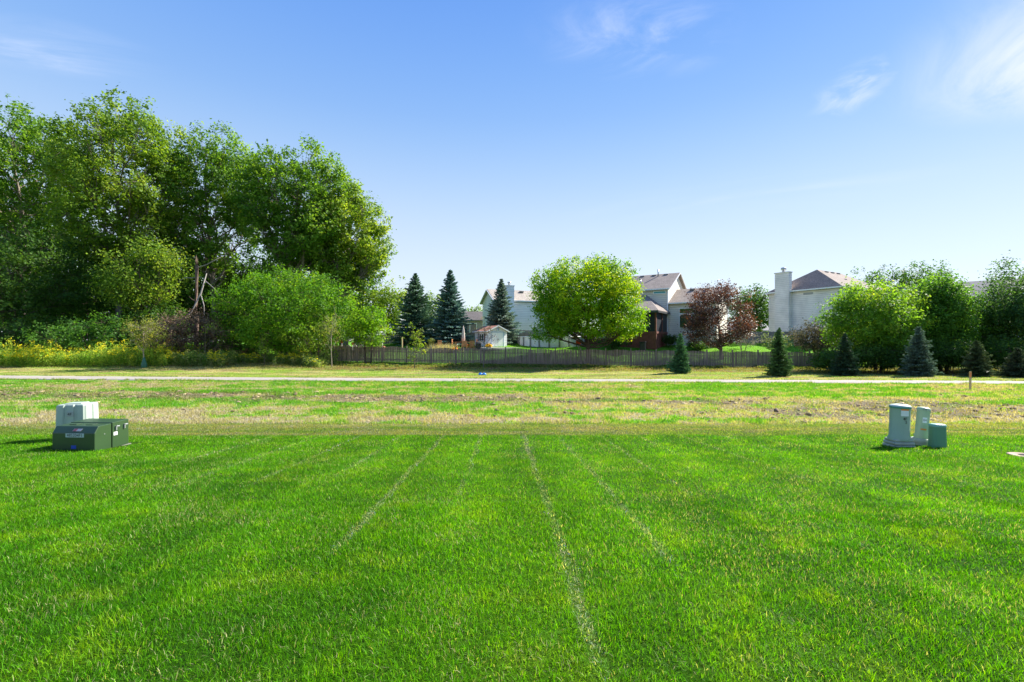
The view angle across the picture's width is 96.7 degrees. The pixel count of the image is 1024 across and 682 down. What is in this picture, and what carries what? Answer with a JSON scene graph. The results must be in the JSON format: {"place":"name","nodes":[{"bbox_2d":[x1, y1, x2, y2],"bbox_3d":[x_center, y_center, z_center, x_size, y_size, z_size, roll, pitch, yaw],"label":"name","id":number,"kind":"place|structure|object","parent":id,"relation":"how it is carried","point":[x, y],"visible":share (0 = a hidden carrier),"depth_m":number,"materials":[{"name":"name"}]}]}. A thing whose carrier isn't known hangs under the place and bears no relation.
{"place":"outdoors","nodes":[
{"label":"outdoors","id":0,"kind":"place"},
{"bbox_2d":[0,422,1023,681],"bbox_3d":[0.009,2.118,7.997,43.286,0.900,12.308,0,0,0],"label":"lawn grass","id":1,"kind":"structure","parent":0,"point":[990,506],"depth_m":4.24,"materials":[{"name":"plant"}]},
{"bbox_2d":[0,341,1023,681],"bbox_3d":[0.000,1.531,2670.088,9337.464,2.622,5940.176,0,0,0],"label":"ground","id":2,"kind":"structure","parent":0,"point":[462,653],"depth_m":3.97,"materials":[{"name":"plant"}]},
{"bbox_2d":[0,315,61,349],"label":"shrub","id":3,"kind":"object","parent":2,"relation":"on","point":[4,335],"visible":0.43,"depth_m":44.17,"materials":[{"name":"green plant"}]},
{"bbox_2d":[1,221,91,315],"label":"understorey tree","id":4,"kind":"object","parent":2,"relation":"on","point":[40,271],"visible":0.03,"depth_m":72.66,"materials":[{"name":"green plant"}]},
{"bbox_2d":[0,216,106,346],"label":"dark tree","id":5,"kind":"object","parent":2,"relation":"on","point":[14,287],"visible":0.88,"depth_m":50.32,"materials":[{"name":"green plant"}]},
{"bbox_2d":[0,93,113,341],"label":"cottonwood tree","id":6,"kind":"object","parent":2,"relation":"on","point":[23,194],"visible":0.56,"depth_m":61.40,"materials":[{"name":"green plant"}]},
{"bbox_2d":[25,309,108,344],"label":"thicket shrub","id":7,"kind":"object","parent":2,"relation":"on","point":[56,325],"visible":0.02,"depth_m":67.63,"materials":[{"name":"green plant"}]},
{"bbox_2d":[13,310,137,352],"bbox_3d":[-41.111,-0.330,43.809,10.284,5.276,8.331,0,0,0],"label":"shrub","id":8,"kind":"object","parent":2,"relation":"on","point":[67,340],"visible":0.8,"depth_m":43.02,"materials":[{"name":"green plant"}]},
{"bbox_2d":[56,401,98,425],"bbox_3d":[-10.436,1.938,10.936,0.618,0.925,0.563,0,0,-14],"label":"utility cabinet","id":9,"kind":"object","parent":2,"relation":"on","point":[67,413],"visible":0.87,"depth_m":10.72,"materials":[{"name":"white plastic"}]},
{"bbox_2d":[52,418,130,450],"bbox_3d":[-9.061,2.112,9.815,1.170,0.725,1.000,0,0,4],"label":"transformer box","id":10,"kind":"object","parent":2,"relation":"on","point":[90,434],"visible":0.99,"depth_m":9.44,"materials":[{"name":"paint"}]},
{"bbox_2d":[7,232,192,341],"bbox_3d":[-56.326,-7.047,63.471,18.615,16.458,20.228,0,0,45],"label":"understorey tree","id":11,"kind":"object","parent":2,"relation":"on","point":[97,305],"visible":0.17,"depth_m":59.90,"materials":[{"name":"green plant"}]},
{"bbox_2d":[0,336,206,366],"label":"goldenrod","id":12,"kind":"object","parent":2,"relation":"on","point":[38,355],"visible":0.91,"depth_m":40.39,"materials":[{"name":"yellow plant"}]},
{"bbox_2d":[29,84,203,344],"bbox_3d":[-51.346,-15.862,59.958,18.469,34.152,18.100,0,0,0],"label":"cottonwood tree","id":13,"kind":"object","parent":2,"relation":"on","point":[139,202],"visible":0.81,"depth_m":56.38,"materials":[{"name":"green plant"}]},
{"bbox_2d":[69,224,204,339],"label":"understorey tree","id":14,"kind":"object","parent":2,"relation":"on","point":[135,274],"depth_m":72.43,"materials":[{"name":"green plant"}]},
{"bbox_2d":[77,230,207,346],"bbox_3d":[-39.396,-4.836,49.215,11.568,13.372,9.586,0,0,0],"label":"leafy tree","id":15,"kind":"object","parent":2,"relation":"on","point":[136,287],"visible":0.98,"depth_m":48.13,"materials":[{"name":"green plant"}]},
{"bbox_2d":[116,313,171,357],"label":"young tree","id":16,"kind":"object","parent":2,"relation":"on","point":[152,335],"visible":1,"depth_m":39.12,"materials":[{"name":"green plant"}]},
{"bbox_2d":[141,357,146,367],"bbox_3d":[-31.687,1.861,39.200,0.470,0.950,0.367,0,0,0],"label":"watering bag","id":17,"kind":"object","parent":2,"relation":"on","point":[144,364],"visible":0.83,"depth_m":39.09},
{"bbox_2d":[97,298,193,349],"bbox_3d":[-37.627,-1.278,47.813,8.701,6.542,8.497,0,0,11],"label":"shrub","id":18,"kind":"object","parent":2,"relation":"on","point":[153,314],"visible":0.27,"depth_m":47.08,"materials":[{"name":"green plant"}]},
{"bbox_2d":[137,307,196,353],"bbox_3d":[-32.419,-0.434,43.028,5.079,5.668,4.510,0,0,40],"label":"dead shrub","id":19,"kind":"object","parent":2,"relation":"on","point":[171,340],"visible":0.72,"depth_m":42.49,"materials":[{"name":"brown plant"}]},
{"bbox_2d":[153,277,227,315],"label":"tree","id":20,"kind":"object","parent":2,"relation":"on","point":[198,293],"depth_m":74.88,"materials":[{"name":"green plant"}]},
{"bbox_2d":[164,308,231,345],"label":"thicket shrub","id":21,"kind":"object","parent":2,"relation":"on","point":[199,320],"visible":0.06,"depth_m":67.04,"materials":[{"name":"green plant"}]},
{"bbox_2d":[178,256,219,353],"bbox_3d":[-31.792,-3.416,46.427,4.592,11.010,1.709,0,0,0],"label":"broken trunk","id":22,"kind":"object","parent":2,"relation":"on","point":[197,297],"visible":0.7,"depth_m":46.89,"materials":[{"name":"brown wood"}]},
{"bbox_2d":[167,303,239,353],"bbox_3d":[-29.846,-0.914,44.932,6.559,6.481,5.643,0,0,0],"label":"dead shrub","id":23,"kind":"object","parent":2,"relation":"on","point":[211,334],"visible":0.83,"depth_m":44.47,"materials":[{"name":"brown plant"}]},
{"bbox_2d":[161,253,257,345],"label":"understorey tree","id":24,"kind":"object","parent":2,"relation":"on","point":[191,303],"visible":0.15,"depth_m":66.53,"materials":[{"name":"green plant"}]},
{"bbox_2d":[154,118,267,344],"bbox_3d":[-42.227,-15.170,65.150,14.724,32.593,13.930,0,0,-42],"label":"cottonwood tree","id":25,"kind":"object","parent":2,"relation":"on","point":[217,173],"visible":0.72,"depth_m":62.34,"materials":[{"name":"green plant"}]},
{"bbox_2d":[199,314,283,351],"bbox_3d":[-29.276,-0.825,49.756,10.217,5.329,7.922,0,0,0],"label":"shrub","id":26,"kind":"object","parent":2,"relation":"on","point":[236,344],"visible":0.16,"depth_m":48.71,"materials":[{"name":"green plant"}]},
{"bbox_2d":[152,346,338,367],"bbox_3d":[-24.785,1.405,42.987,15.345,2.160,6.089,0,0,0],"label":"goldenrod","id":27,"kind":"object","parent":2,"relation":"on","point":[190,358],"visible":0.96,"depth_m":42.10,"materials":[{"name":"green plant"}]},
{"bbox_2d":[219,244,307,319],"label":"understorey tree","id":28,"kind":"object","parent":2,"relation":"on","point":[251,262],"visible":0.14,"depth_m":67.69,"materials":[{"name":"green plant"}]},
{"bbox_2d":[255,335,272,364],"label":"tall weed","id":29,"kind":"object","parent":2,"relation":"on","point":[262,347],"visible":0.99,"depth_m":41.45,"materials":[{"name":"green plant"}]},
{"bbox_2d":[201,264,361,354],"bbox_3d":[-22.870,-3.104,47.089,14.960,10.626,13.544,0,0,0],"label":"bushy tree","id":30,"kind":"object","parent":2,"relation":"on","point":[287,305],"visible":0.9,"depth_m":44.40,"materials":[{"name":"green plant"}]},
{"bbox_2d":[200,344,365,358],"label":"tall weeds","id":31,"kind":"object","parent":2,"relation":"on","point":[239,351],"visible":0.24,"depth_m":48.22,"materials":[{"name":"green plant"}]},
{"bbox_2d":[226,134,364,314],"bbox_3d":[-28.952,-13.184,61.930,17.396,28.793,15.337,0,0,-32],"label":"cottonwood tree","id":32,"kind":"object","parent":2,"relation":"on","point":[289,246],"visible":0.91,"depth_m":58.85,"materials":[{"name":"green plant"}]},
{"bbox_2d":[274,307,355,357],"bbox_3d":[-18.741,-0.522,43.800,7.220,6.036,6.150,0,0,26],"label":"shrub","id":33,"kind":"object","parent":2,"relation":"on","point":[303,343],"visible":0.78,"depth_m":43.60,"materials":[{"name":"green plant"}]},
{"bbox_2d":[319,310,343,366],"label":"sapling","id":34,"kind":"object","parent":2,"relation":"on","point":[333,332],"visible":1,"depth_m":42.00,"materials":[{"name":"green plant"}]},
{"bbox_2d":[298,248,384,345],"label":"understorey tree","id":35,"kind":"object","parent":2,"relation":"on","point":[359,296],"visible":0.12,"depth_m":65.40,"materials":[{"name":"green plant"}]},
{"bbox_2d":[288,177,397,345],"bbox_3d":[-23.626,-11.070,64.868,15.568,24.426,13.514,0,0,0],"label":"cottonwood tree","id":36,"kind":"object","parent":2,"relation":"on","point":[375,255],"visible":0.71,"depth_m":62.29,"materials":[{"name":"green plant"}]},
{"bbox_2d":[339,302,393,363],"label":"tree","id":37,"kind":"object","parent":2,"relation":"on","point":[365,320],"visible":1,"depth_m":45.61,"materials":[{"name":"green plant"}]},
{"bbox_2d":[362,275,408,335],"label":"tree","id":38,"kind":"object","parent":2,"relation":"on","point":[392,298],"visible":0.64,"depth_m":64.73,"materials":[{"name":"green plant"}]},
{"bbox_2d":[385,273,437,345],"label":"spruce tree","id":39,"kind":"object","parent":2,"relation":"on","point":[414,300],"visible":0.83,"depth_m":57.13,"materials":[{"name":"green plant"}]},
{"bbox_2d":[401,323,427,367],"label":"sapling","id":40,"kind":"object","parent":2,"relation":"on","point":[416,339],"visible":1,"depth_m":40.98,"materials":[{"name":"green plant"}]},
{"bbox_2d":[354,332,474,345],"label":"board fence","id":41,"kind":"object","parent":2,"relation":"on","point":[400,336],"visible":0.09,"depth_m":66.43,"materials":[{"name":"brown wood"}]},
{"bbox_2d":[379,334,472,343],"bbox_3d":[-11.211,-0.107,60.550,12.726,1.652,0.140,0,0,-5],"label":"board fence","id":42,"kind":"object","parent":2,"relation":"on","point":[386,341],"visible":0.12,"depth_m":60.10,"materials":[{"name":"brown wood"}]},
{"bbox_2d":[427,338,434,346],"bbox_3d":[-9.502,0.228,53.514,1.034,1.190,1.035,0,0,0],"label":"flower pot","id":43,"kind":"object","parent":2,"relation":"on","point":[431,341],"visible":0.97,"depth_m":53.22,"materials":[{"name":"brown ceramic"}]},
{"bbox_2d":[423,290,442,329],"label":"tree","id":44,"kind":"object","parent":2,"relation":"on","point":[434,307],"visible":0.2,"depth_m":79.10,"materials":[{"name":"green plant"}]},
{"bbox_2d":[425,343,463,351],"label":"ornamental grass","id":45,"kind":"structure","parent":2,"relation":"on","point":[440,346],"depth_m":51.45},
{"bbox_2d":[422,269,474,346],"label":"spruce tree","id":46,"kind":"object","parent":2,"relation":"on","point":[447,328],"visible":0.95,"depth_m":56.19,"materials":[{"name":"green plant"}]},
{"bbox_2d":[456,311,482,341],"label":"house","id":47,"kind":"structure","parent":2,"relation":"on","point":[476,317],"depth_m":76.21,"materials":[{"name":"grey"}]},
{"bbox_2d":[464,323,476,335],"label":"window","id":48,"kind":"structure","parent":47,"relation":"in","point":[470,327],"depth_m":75.93,"materials":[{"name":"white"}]},
{"bbox_2d":[464,304,482,311],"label":"tree","id":49,"kind":"object","parent":2,"relation":"on","point":[475,309],"visible":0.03,"depth_m":83.97,"materials":[{"name":"green plant"}]},
{"bbox_2d":[474,314,496,367],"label":"sapling","id":50,"kind":"object","parent":2,"relation":"on","point":[485,330],"visible":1,"depth_m":41.99,"materials":[{"name":"green plant"}]},
{"bbox_2d":[483,279,524,343],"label":"spruce tree","id":51,"kind":"object","parent":2,"relation":"on","point":[501,316],"visible":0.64,"depth_m":58.42,"materials":[{"name":"green plant"}]},
{"bbox_2d":[0,379,1023,423],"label":"rough grass","id":52,"kind":"structure","parent":2,"relation":"on","point":[905,393],"depth_m":19.59,"materials":[{"name":"plant"}]},
{"bbox_2d":[0,360,1023,380],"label":"verge grass","id":53,"kind":"structure","parent":2,"relation":"on","point":[731,369],"depth_m":38.51,"materials":[{"name":"plant"}]},
{"bbox_2d":[0,380,1023,420],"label":"weeds","id":54,"kind":"object","parent":2,"relation":"on","point":[503,396],"visible":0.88,"depth_m":19.65,"materials":[{"name":"green plant"}]},
{"bbox_2d":[0,384,1023,422],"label":"soil clods","id":55,"kind":"object","parent":2,"relation":"on","point":[775,409],"visible":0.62,"depth_m":19.26,"materials":[{"name":"soil"}]},
{"bbox_2d":[479,282,545,329],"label":"house","id":56,"kind":"structure","parent":2,"relation":"on","point":[521,302],"depth_m":65.84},
{"bbox_2d":[517,336,584,346],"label":"swimming pool","id":57,"kind":"structure","parent":2,"relation":"on","point":[524,340],"depth_m":54.84,"materials":[{"name":"white plastic"}]},
{"bbox_2d":[510,330,599,337],"bbox_3d":[7.877,-0.539,62.850,17.599,2.001,0.140,0,0,-1],"label":"board fence","id":58,"kind":"object","parent":2,"relation":"on","point":[523,333],"visible":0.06,"depth_m":62.65,"materials":[{"name":"brown wood"}]},
{"bbox_2d":[174,342,954,366],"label":"yard grass","id":59,"kind":"structure","parent":2,"relation":"on","point":[576,347],"depth_m":53.39,"materials":[{"name":"plant"}]},
{"bbox_2d":[475,347,520,349],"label":"patio slab","id":60,"kind":"structure","parent":59,"relation":"on","point":[502,348],"depth_m":52.44,"materials":[{"name":"concrete"}]},
{"bbox_2d":[472,325,509,346],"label":"garden shed","id":61,"kind":"structure","parent":60,"relation":"on","point":[499,333],"depth_m":54.95,"materials":[{"name":"wood"}]},
{"bbox_2d":[492,333,497,346],"bbox_3d":[-2.052,-0.171,54.523,0.800,1.680,0.085,0,0,-36],"label":"door","id":62,"kind":"structure","parent":61,"relation":"in","point":[494,343],"depth_m":54.57,"materials":[{"name":"white paint"}]},
{"bbox_2d":[498,333,502,346],"bbox_3d":[-1.373,-0.171,55.017,0.800,1.680,0.085,0,0,-36],"label":"door","id":63,"kind":"structure","parent":61,"relation":"in","point":[500,335],"depth_m":55.00,"materials":[{"name":"white paint"}]},
{"bbox_2d":[327,361,822,368],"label":"weeds","id":64,"kind":"object","parent":2,"relation":"on","point":[517,365],"visible":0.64,"depth_m":43.60,"materials":[{"name":"green plant"}]},
{"bbox_2d":[333,345,831,367],"bbox_3d":[6.914,1.622,45.947,50.608,2.555,0.146,0,0,2],"label":"picket fence","id":65,"kind":"object","parent":2,"relation":"on","point":[433,354],"visible":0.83,"depth_m":45.95,"materials":[{"name":"brown wood"}]},
{"bbox_2d":[525,251,649,360],"bbox_3d":[7.625,-3.597,47.390,13.187,11.838,11.938,0,0,0],"label":"maple tree","id":66,"kind":"object","parent":2,"relation":"on","point":[567,309],"visible":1,"depth_m":44.70,"materials":[{"name":"green plant"}]},
{"bbox_2d":[596,336,631,348],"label":"garden shrub","id":67,"kind":"object","parent":2,"relation":"on","point":[613,343],"visible":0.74,"depth_m":52.96,"materials":[{"name":"green plant"}]},
{"bbox_2d":[639,342,645,350],"bbox_3d":[15.008,0.620,52.200,0.720,1.080,0.680,0,0,30],"label":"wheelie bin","id":68,"kind":"object","parent":2,"relation":"on","point":[642,345],"visible":0.83,"depth_m":51.97,"materials":[{"name":"black plastic"}]},
{"bbox_2d":[564,269,729,349],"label":"house","id":69,"kind":"structure","parent":2,"relation":"on","point":[666,301],"depth_m":57.04,"materials":[{"name":"beige"}]},
{"bbox_2d":[679,308,692,313],"bbox_3d":[22.106,-3.725,55.960,3.030,0.730,0.090,0,0,33],"label":"window","id":70,"kind":"structure","parent":69,"relation":"in","point":[681,309],"depth_m":56.43,"materials":[{"name":"black"}]},
{"bbox_2d":[679,314,698,327],"bbox_3d":[22.106,-2.450,55.960,3.030,1.780,0.090,0,0,33],"label":"window","id":71,"kind":"structure","parent":69,"relation":"in","point":[681,324],"depth_m":56.56,"materials":[{"name":"black"}]},
{"bbox_2d":[661,334,677,346],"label":"garden shrub","id":72,"kind":"object","parent":2,"relation":"on","point":[668,339],"visible":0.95,"depth_m":54.70,"materials":[{"name":"green plant"}]},
{"bbox_2d":[666,333,692,373],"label":"spruce","id":73,"kind":"object","parent":2,"relation":"on","point":[678,364],"visible":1,"depth_m":36.47,"materials":[{"name":"green plant"}]},
{"bbox_2d":[685,339,709,350],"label":"garden shrub","id":74,"kind":"object","parent":2,"relation":"on","point":[699,346],"visible":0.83,"depth_m":52.26,"materials":[{"name":"green plant"}]},
{"bbox_2d":[677,278,762,359],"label":"plum tree","id":75,"kind":"object","parent":2,"relation":"on","point":[701,321],"visible":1,"depth_m":47.39,"materials":[{"name":"red plant"}]},
{"bbox_2d":[724,331,763,350],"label":"weeping shrub","id":76,"kind":"object","parent":2,"relation":"on","point":[753,341],"visible":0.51,"depth_m":52.37,"materials":[{"name":"green plant"}]},
{"bbox_2d":[728,283,768,331],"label":"tree","id":77,"kind":"object","parent":2,"relation":"on","point":[759,311],"visible":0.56,"depth_m":66.92,"materials":[{"name":"green plant"}]},
{"bbox_2d":[736,331,789,342],"bbox_3d":[33.125,-0.405,60.050,7.183,1.750,0.140,0,0,0],"label":"board fence","id":78,"kind":"object","parent":2,"relation":"on","point":[770,334],"visible":0.38,"depth_m":59.98,"materials":[{"name":"grey wood"}]},
{"bbox_2d":[761,331,791,351],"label":"garden shrub","id":79,"kind":"object","parent":2,"relation":"on","point":[769,341],"visible":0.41,"depth_m":48.96,"materials":[{"name":"green plant"}]},
{"bbox_2d":[761,327,794,375],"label":"spruce","id":80,"kind":"object","parent":2,"relation":"on","point":[780,362],"visible":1,"depth_m":33.58,"materials":[{"name":"green plant"}]},
{"bbox_2d":[787,311,842,352],"bbox_3d":[32.632,-0.388,48.378,7.099,5.574,6.265,0,0,24],"label":"dark shrub","id":81,"kind":"object","parent":2,"relation":"on","point":[815,343],"visible":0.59,"depth_m":47.78,"materials":[{"name":"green plant"}]},
{"bbox_2d":[765,267,883,341],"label":"house","id":82,"kind":"structure","parent":2,"relation":"on","point":[792,303],"depth_m":61.78,"materials":[{"name":"grey"}]},
{"bbox_2d":[805,347,868,371],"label":"hedge shrub","id":83,"kind":"object","parent":2,"relation":"on","point":[824,358],"visible":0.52,"depth_m":37.84,"materials":[{"name":"green plant"}]},
{"bbox_2d":[826,333,859,375],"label":"spruce","id":84,"kind":"object","parent":2,"relation":"on","point":[843,362],"visible":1,"depth_m":34.59,"materials":[{"name":"green plant"}]},
{"bbox_2d":[809,270,940,370],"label":"leafy tree","id":85,"kind":"object","parent":2,"relation":"on","point":[886,318],"visible":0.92,"depth_m":38.80,"materials":[{"name":"green plant"}]},
{"bbox_2d":[846,264,912,289],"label":"background tree","id":86,"kind":"object","parent":2,"relation":"on","point":[876,279],"visible":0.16,"depth_m":83.27,"materials":[{"name":"green plant"}]},
{"bbox_2d":[850,340,911,373],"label":"hedge shrub","id":87,"kind":"object","parent":2,"relation":"on","point":[881,358],"visible":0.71,"depth_m":37.31,"materials":[{"name":"green plant"}]},
{"bbox_2d":[882,404,914,447],"bbox_3d":[8.465,1.899,9.950,0.465,1.045,0.360,0,0,0],"label":"cable pedestal","id":88,"kind":"object","parent":2,"relation":"on","point":[899,424],"visible":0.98,"depth_m":9.82,"materials":[{"name":"plastic"}]},
{"bbox_2d":[891,260,939,289],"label":"background tree","id":89,"kind":"object","parent":2,"relation":"on","point":[917,278],"visible":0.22,"depth_m":81.73,"materials":[{"name":"green plant"}]},
{"bbox_2d":[897,326,943,376],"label":"spruce","id":90,"kind":"object","parent":2,"relation":"on","point":[919,362],"visible":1,"depth_m":34.04,"materials":[{"name":"green plant"}]},
{"bbox_2d":[911,407,930,445],"bbox_3d":[9.107,1.939,10.150,0.400,0.944,0.400,0,0,0],"label":"cable pedestal","id":91,"kind":"object","parent":2,"relation":"on","point":[919,436],"visible":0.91,"depth_m":10.06,"materials":[{"name":"green"}]},
{"bbox_2d":[897,337,951,370],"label":"hedge shrub","id":92,"kind":"object","parent":2,"relation":"on","point":[940,355],"visible":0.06,"depth_m":36.68,"materials":[{"name":"green plant"}]},
{"bbox_2d":[928,423,946,447],"bbox_3d":[9.160,2.084,9.800,0.290,0.603,0.220,0,0,8],"label":"cable pedestal","id":93,"kind":"object","parent":2,"relation":"on","point":[937,435],"visible":0.88,"depth_m":9.71,"materials":[{"name":"teal plastic"}]},
{"bbox_2d":[923,259,958,281],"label":"background tree","id":94,"kind":"object","parent":2,"relation":"on","point":[946,272],"visible":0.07,"depth_m":82.03,"materials":[{"name":"green plant"}]},
{"bbox_2d":[900,269,991,371],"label":"leafy tree","id":95,"kind":"object","parent":2,"relation":"on","point":[954,302],"visible":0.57,"depth_m":39.15,"materials":[{"name":"green plant"}]},
{"bbox_2d":[925,334,982,373],"bbox_3d":[35.932,1.174,37.654,5.116,3.598,4.927,0,0,0],"label":"hedge shrub","id":96,"kind":"object","parent":2,"relation":"on","point":[957,350],"visible":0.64,"depth_m":36.72,"materials":[{"name":"green plant"}]},
{"bbox_2d":[969,372,971,389],"bbox_3d":[24.368,2.221,24.198,0.124,1.180,0.047,0,0,-12],"label":"survey stake","id":97,"kind":"object","parent":2,"relation":"on","point":[970,380],"visible":0.88,"depth_m":24.18,"materials":[{"name":"brown wood"}]},
{"bbox_2d":[958,340,1001,376],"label":"spruce","id":98,"kind":"object","parent":2,"relation":"on","point":[976,364],"visible":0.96,"depth_m":33.77,"materials":[{"name":"green plant"}]},
{"bbox_2d":[953,338,1012,370],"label":"hedge shrub","id":99,"kind":"object","parent":2,"relation":"on","point":[997,363],"visible":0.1,"depth_m":37.38,"materials":[{"name":"green plant"}]},
{"bbox_2d":[953,278,1023,338],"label":"house","id":100,"kind":"structure","parent":2,"relation":"on","point":[975,284],"depth_m":65.32,"materials":[{"name":"white"}]},
{"bbox_2d":[958,299,1021,350],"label":"leafy tree","id":101,"kind":"object","parent":2,"relation":"on","point":[995,327],"visible":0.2,"depth_m":40.18,"materials":[{"name":"green plant"}]},
{"bbox_2d":[972,250,1023,344],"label":"leafy tree","id":102,"kind":"object","parent":2,"relation":"on","point":[1011,303],"visible":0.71,"depth_m":39.44,"materials":[{"name":"green plant"}]},
{"bbox_2d":[979,333,1023,364],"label":"hedge shrub","id":103,"kind":"object","parent":2,"relation":"on","point":[1008,345],"visible":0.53,"depth_m":36.77,"materials":[{"name":"green plant"}]},
{"bbox_2d":[996,347,1023,377],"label":"spruce","id":104,"kind":"object","parent":2,"relation":"on","point":[1013,366],"visible":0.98,"depth_m":32.92,"materials":[{"name":"green plant"}]},
{"bbox_2d":[0,375,1023,384],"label":"path","id":105,"kind":"structure","parent":0,"point":[433,379],"depth_m":30.38,"materials":[{"name":"concrete"}]},
{"bbox_2d":[0,373,1023,383],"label":"edge grass","id":106,"kind":"structure","parent":0,"point":[145,379],"depth_m":30.25,"materials":[{"name":"plant"}]},
{"bbox_2d":[0,0,1023,340],"label":"sky","id":107,"kind":"structure","parent":0,"point":[704,141],"materials":[{"name":"blue"}]},
{"bbox_2d":[1007,452,1023,456],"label":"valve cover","id":108,"kind":"object","parent":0,"point":[1016,454],"visible":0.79,"depth_m":8.86,"materials":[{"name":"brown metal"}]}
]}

